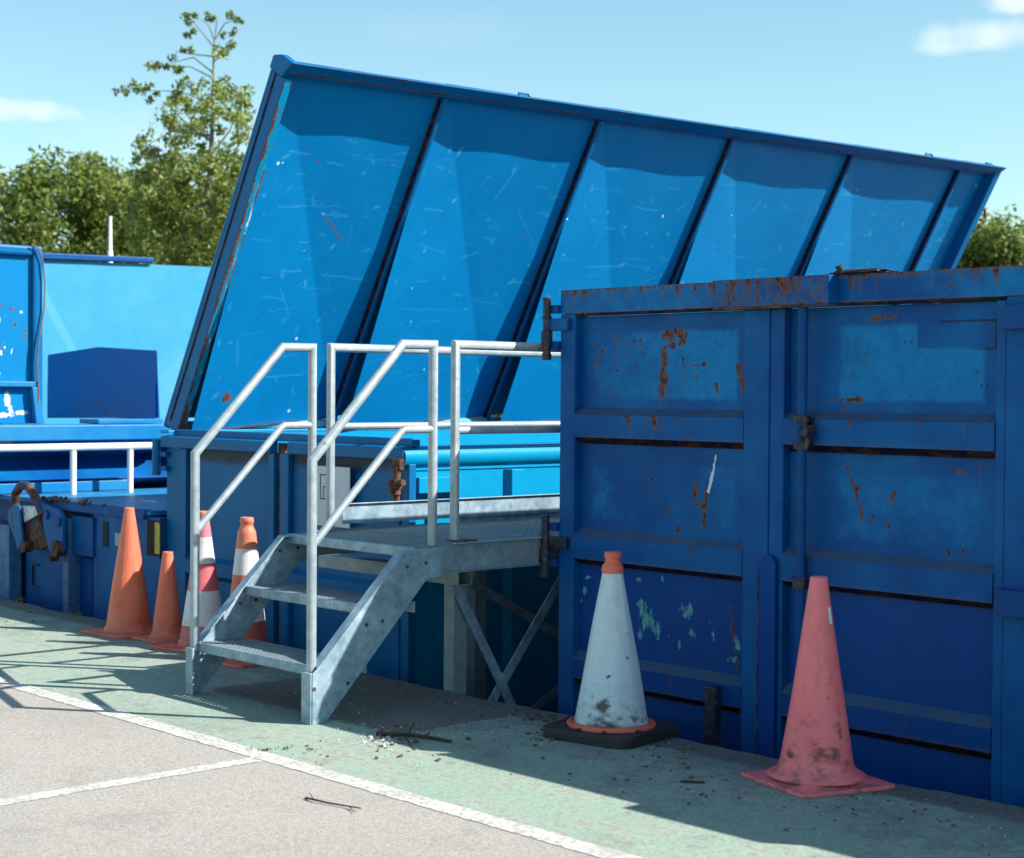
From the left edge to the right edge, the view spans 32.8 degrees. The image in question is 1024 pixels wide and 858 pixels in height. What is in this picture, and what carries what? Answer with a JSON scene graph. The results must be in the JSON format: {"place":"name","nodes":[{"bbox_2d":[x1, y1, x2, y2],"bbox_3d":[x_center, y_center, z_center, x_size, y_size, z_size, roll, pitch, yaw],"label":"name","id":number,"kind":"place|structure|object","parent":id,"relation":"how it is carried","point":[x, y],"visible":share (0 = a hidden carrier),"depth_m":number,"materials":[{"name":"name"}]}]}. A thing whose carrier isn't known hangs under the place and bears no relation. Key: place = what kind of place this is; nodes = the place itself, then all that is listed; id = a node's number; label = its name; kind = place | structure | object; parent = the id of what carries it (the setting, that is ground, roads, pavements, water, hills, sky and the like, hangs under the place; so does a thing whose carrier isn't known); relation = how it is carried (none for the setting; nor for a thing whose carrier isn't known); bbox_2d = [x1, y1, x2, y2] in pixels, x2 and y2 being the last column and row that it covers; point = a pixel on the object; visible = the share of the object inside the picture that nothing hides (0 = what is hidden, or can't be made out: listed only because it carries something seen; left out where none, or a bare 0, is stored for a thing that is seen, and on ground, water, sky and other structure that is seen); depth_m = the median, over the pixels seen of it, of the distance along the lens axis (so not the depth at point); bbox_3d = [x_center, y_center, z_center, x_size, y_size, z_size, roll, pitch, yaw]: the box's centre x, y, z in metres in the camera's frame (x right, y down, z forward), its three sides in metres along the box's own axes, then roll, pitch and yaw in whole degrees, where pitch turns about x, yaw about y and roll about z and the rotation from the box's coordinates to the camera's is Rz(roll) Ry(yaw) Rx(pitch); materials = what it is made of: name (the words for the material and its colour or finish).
{"place":"outdoors","nodes":[
{"label":"outdoors","id":0,"kind":"place"},
{"bbox_2d":[0,599,1023,857],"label":"quay","id":1,"kind":"structure","parent":0,"point":[262,809],"depth_m":6.39,"materials":[{"name":"concrete"}]},
{"bbox_2d":[81,507,152,638],"bbox_3d":[-2.280,0.839,10.351,0.420,0.743,0.420,2,2,42],"label":"traffic cone","id":2,"kind":"object","parent":1,"relation":"on","point":[129,615],"visible":0.98,"depth_m":10.28,"materials":[{"name":"orange plastic"}]},
{"bbox_2d":[0,757,262,804],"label":"painted bay line","id":3,"kind":"object","parent":1,"relation":"on","point":[47,794],"visible":1,"depth_m":6.42,"materials":[{"name":"white paint"}]},
{"bbox_2d":[131,551,181,643],"bbox_3d":[-2.000,0.965,10.096,0.320,0.506,0.320,-1,2,-42],"label":"traffic cone","id":4,"kind":"object","parent":1,"relation":"on","point":[167,623],"visible":0.94,"depth_m":10.04,"materials":[{"name":"orange plastic"}]},
{"bbox_2d":[149,511,221,652],"bbox_3d":[-1.735,0.844,9.772,0.440,0.766,0.440,1,1,33],"label":"striped cone","id":5,"kind":"object","parent":1,"relation":"on","point":[210,604],"visible":0.53,"depth_m":9.70,"materials":[{"name":"plastic"}]},
{"bbox_2d":[221,517,267,668],"bbox_3d":[-1.424,0.856,9.325,0.440,0.766,0.440,2,2,42],"label":"striped cone","id":6,"kind":"object","parent":1,"relation":"on","point":[246,558],"visible":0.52,"depth_m":9.27,"materials":[{"name":"plastic"}]},
{"bbox_2d":[186,340,452,724],"bbox_3d":[-0.840,0.425,8.227,1.002,1.686,1.028,-1,2,-42],"label":"access stair","id":7,"kind":"object","parent":1,"relation":"on","point":[333,670],"visible":0.97,"depth_m":8.01,"materials":[{"name":"metal"}]},
{"bbox_2d":[0,677,642,857],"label":"painted edge line","id":8,"kind":"object","parent":1,"relation":"on","point":[516,827],"visible":1,"depth_m":6.47,"materials":[{"name":"white paint"}]},
{"bbox_2d":[305,792,360,812],"bbox_3d":[-0.626,1.305,6.073,0.043,0.019,0.294,-1,2,-44],"label":"twig","id":9,"kind":"object","parent":1,"relation":"on","point":[314,799],"visible":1,"depth_m":6.08,"materials":[{"name":"brown wood"}]},
{"bbox_2d":[9,596,789,831],"bbox_3d":[-1.562,1.236,8.633,1.187,0.036,7.580,0,2,-37],"label":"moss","id":10,"kind":"object","parent":1,"relation":"on","point":[78,613],"visible":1,"depth_m":11.02,"materials":[{"name":"green plant"}]},
{"bbox_2d":[372,721,451,749],"bbox_3d":[-0.415,1.277,7.236,0.321,0.033,0.360,-1,2,-42],"label":"twig","id":11,"kind":"object","parent":1,"relation":"on","point":[379,734],"visible":1,"depth_m":7.25,"materials":[{"name":"brown wood"}]},
{"bbox_2d":[5,609,990,855],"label":"dead leaves","id":12,"kind":"object","parent":1,"relation":"on","point":[399,741],"visible":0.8,"depth_m":7.07,"materials":[{"name":"brown plant"}]},
{"bbox_2d":[185,657,1005,857],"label":"litter","id":13,"kind":"object","parent":1,"relation":"on","point":[384,739],"visible":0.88,"depth_m":7.19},
{"bbox_2d":[543,551,678,748],"bbox_3d":[0.422,0.906,7.341,0.450,0.778,0.450,1,2,38],"label":"sleeved cone","id":14,"kind":"object","parent":1,"relation":"on","point":[611,712],"visible":1,"depth_m":7.25,"materials":[{"name":"white plastic"}]},
{"bbox_2d":[680,780,704,783],"bbox_3d":[0.672,1.313,6.471,0.090,0.006,0.020,1,1,11],"label":"bark chip","id":15,"kind":"object","parent":1,"relation":"on","point":[689,781],"visible":1,"depth_m":6.46,"materials":[{"name":"brown wood"}]},
{"bbox_2d":[740,576,894,798],"bbox_3d":[1.141,0.934,6.489,0.420,0.768,0.420,0,1,-25],"label":"faded cone","id":16,"kind":"object","parent":1,"relation":"on","point":[816,758],"visible":1,"depth_m":6.41,"materials":[{"name":"pink plastic"}]},
{"bbox_2d":[0,0,1023,261],"label":"sky","id":17,"kind":"structure","parent":0,"point":[941,78],"materials":[{"name":"blue"}]},
{"label":"lower yard","id":18,"kind":"structure","parent":0,"visible":0},
{"bbox_2d":[0,164,11,242],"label":"hedge tree","id":19,"kind":"object","parent":18,"relation":"on","point":[1,179],"visible":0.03,"depth_m":30.83,"materials":[{"name":"green plant"}]},
{"bbox_2d":[0,144,87,260],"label":"hedge tree","id":20,"kind":"object","parent":18,"relation":"on","point":[22,208],"visible":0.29,"depth_m":29.65,"materials":[{"name":"green plant"}]},
{"bbox_2d":[41,150,122,261],"bbox_3d":[-7.904,-1.507,31.350,2.128,7.067,2.477,-1,2,-42],"label":"hedge tree","id":21,"kind":"object","parent":18,"relation":"on","point":[88,208],"visible":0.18,"depth_m":31.19,"materials":[{"name":"green plant"}]},
{"bbox_2d":[0,481,166,624],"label":"compactor bin","id":22,"kind":"object","parent":18,"relation":"on","point":[58,551],"visible":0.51,"depth_m":11.96,"materials":[{"name":"blue metal"}]},
{"bbox_2d":[0,442,151,494],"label":"white guard rail","id":23,"kind":"object","parent":22,"relation":"on","point":[74,448],"visible":0.81,"depth_m":12.85,"materials":[{"name":"metal"}]},
{"bbox_2d":[0,418,174,494],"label":"hopper machine","id":24,"kind":"object","parent":18,"relation":"on","point":[49,471],"visible":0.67,"depth_m":13.25,"materials":[{"name":"blue paint"}]},
{"bbox_2d":[0,244,43,423],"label":"raised flap","id":25,"kind":"object","parent":24,"relation":"on","point":[21,290],"visible":1,"depth_m":12.98,"materials":[{"name":"blue paint"}]},
{"bbox_2d":[31,244,45,401],"bbox_3d":[-3.544,-0.790,13.007,0.119,1.182,0.012,-1,2,-42],"label":"loose cable","id":26,"kind":"object","parent":25,"relation":"hanging from","point":[41,320],"visible":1,"depth_m":13.02,"materials":[{"name":"blue rubber"}]},
{"bbox_2d":[47,347,159,418],"bbox_3d":[-3.529,-0.391,14.909,0.018,0.626,1.929,-1,2,-42],"label":"hopper hood","id":27,"kind":"object","parent":24,"relation":"attached to","point":[100,382],"visible":0.98,"depth_m":14.86,"materials":[{"name":"blue paint"}]},
{"bbox_2d":[58,151,128,262],"bbox_3d":[-7.621,-1.584,32.436,2.045,7.178,2.202,0,1,0],"label":"hedge tree","id":28,"kind":"object","parent":18,"relation":"on","point":[115,169],"visible":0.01,"depth_m":32.25,"materials":[{"name":"green plant"}]},
{"bbox_2d":[108,216,112,262],"bbox_3d":[-4.866,-0.153,21.040,0.240,4.835,0.240,-1,2,-42],"label":"white pole","id":29,"kind":"object","parent":18,"relation":"on","point":[110,252],"visible":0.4,"depth_m":20.98,"materials":[{"name":"metal"}]},
{"bbox_2d":[82,164,179,263],"bbox_3d":[-6.623,-1.271,30.003,2.046,6.672,2.283,-1,2,-42],"label":"hedge tree","id":30,"kind":"object","parent":18,"relation":"on","point":[119,232],"visible":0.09,"depth_m":29.75,"materials":[{"name":"green plant"}]},
{"bbox_2d":[131,153,191,248],"bbox_3d":[-6.467,-1.510,31.930,2.193,7.069,2.340,-1,2,-42],"label":"hedge tree","id":31,"kind":"object","parent":18,"relation":"on","point":[157,183],"depth_m":31.50,"materials":[{"name":"green plant"}]},
{"bbox_2d":[112,9,256,266],"bbox_3d":[-4.415,-1.794,24.004,2.205,8.001,2.288,0,1,-2],"label":"tall tree","id":32,"kind":"object","parent":18,"relation":"on","point":[192,252],"visible":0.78,"depth_m":23.74,"materials":[{"name":"green plant"}]},
{"bbox_2d":[153,180,220,262],"bbox_3d":[-5.928,-1.309,31.066,2.169,6.713,2.064,-1,2,-42],"label":"hedge tree","id":33,"kind":"object","parent":18,"relation":"on","point":[197,209],"visible":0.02,"depth_m":30.67,"materials":[{"name":"green plant"}]},
{"bbox_2d":[42,253,339,423],"bbox_3d":[-4.037,0.281,17.710,5.200,3.922,2.155,-1,2,-42],"label":"pale blue skip","id":34,"kind":"object","parent":18,"relation":"on","point":[104,302],"visible":0.1,"depth_m":16.59,"materials":[{"name":"paint"}]},
{"bbox_2d":[201,175,230,252],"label":"hedge tree","id":35,"kind":"object","parent":18,"relation":"on","point":[214,188],"visible":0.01,"depth_m":31.64,"materials":[{"name":"green plant"}]},
{"bbox_2d":[317,340,560,709],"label":"walkway","id":36,"kind":"structure","parent":18,"relation":"on","point":[482,534],"depth_m":8.80,"materials":[{"name":"metal"}]},
{"bbox_2d":[481,413,502,416],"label":"hedge background","id":37,"kind":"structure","parent":18,"relation":"on","point":[496,414],"depth_m":34.25,"materials":[{"name":"green plant"}]},
{"bbox_2d":[152,54,1005,712],"bbox_3d":[1.446,0.032,12.854,7.979,4.708,2.710,-1,2,-42],"label":"lidded container","id":38,"kind":"object","parent":18,"relation":"on","point":[378,208],"visible":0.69,"depth_m":11.62,"materials":[{"name":"blue metal"}]},
{"bbox_2d":[178,448,277,643],"bbox_3d":[-1.754,1.245,10.637,0.042,2.231,1.059,-1,2,-42],"label":"door","id":39,"kind":"structure","parent":38,"relation":"in","point":[256,497],"depth_m":10.63,"materials":[{"name":"blue paint"}]},
{"bbox_2d":[279,453,400,679],"bbox_3d":[-0.971,1.269,9.791,0.066,2.231,1.123,-1,2,-42],"label":"door","id":40,"kind":"structure","parent":38,"relation":"in","point":[385,662],"depth_m":9.87,"materials":[{"name":"blue paint"}]},
{"bbox_2d":[539,265,1023,807],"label":"skip container","id":41,"kind":"object","parent":18,"relation":"on","point":[745,463],"visible":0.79,"depth_m":7.26,"materials":[{"name":"blue metal"}]},
{"bbox_2d":[572,309,771,753],"bbox_3d":[0.707,0.981,7.906,0.049,3.013,1.190,-1,2,-42],"label":"door","id":42,"kind":"structure","parent":41,"relation":"in","point":[672,424],"depth_m":7.85,"materials":[{"name":"blue paint"}]},
{"bbox_2d":[828,264,843,274],"bbox_3d":[1.332,-0.654,7.152,0.023,0.043,0.075,-1,2,-42],"label":"twig","id":43,"kind":"object","parent":41,"relation":"on","point":[839,267],"visible":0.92,"depth_m":7.14,"materials":[{"name":"brown wood"}]},
{"bbox_2d":[834,268,898,274],"bbox_3d":[1.449,-0.641,7.119,0.200,0.036,0.295,-1,2,-42],"label":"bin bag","id":44,"kind":"object","parent":41,"relation":"on","point":[856,271],"visible":0.74,"depth_m":7.04,"materials":[{"name":"black plastic"}]},
{"bbox_2d":[769,300,1006,802],"bbox_3d":[1.478,1.005,7.028,0.148,3.012,1.143,-1,2,-42],"label":"door","id":45,"kind":"structure","parent":41,"relation":"in","point":[888,422],"depth_m":6.98,"materials":[{"name":"blue paint"}]},
{"bbox_2d":[945,228,991,302],"bbox_3d":[7.467,-0.826,30.550,2.093,5.970,2.160,1,1,13],"label":"hedge tree","id":46,"kind":"object","parent":18,"relation":"on","point":[962,262],"visible":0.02,"depth_m":30.19,"materials":[{"name":"green plant"}]},
{"bbox_2d":[966,208,1011,301],"bbox_3d":[8.361,-0.915,31.119,2.148,6.137,2.136,0,1,-12],"label":"hedge tree","id":47,"kind":"object","parent":18,"relation":"on","point":[982,225],"depth_m":30.83,"materials":[{"name":"green plant"}]},
{"bbox_2d":[969,204,1023,301],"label":"hedge tree","id":48,"kind":"object","parent":18,"relation":"on","point":[991,244],"visible":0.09,"depth_m":29.80,"materials":[{"name":"green plant"}]}
]}

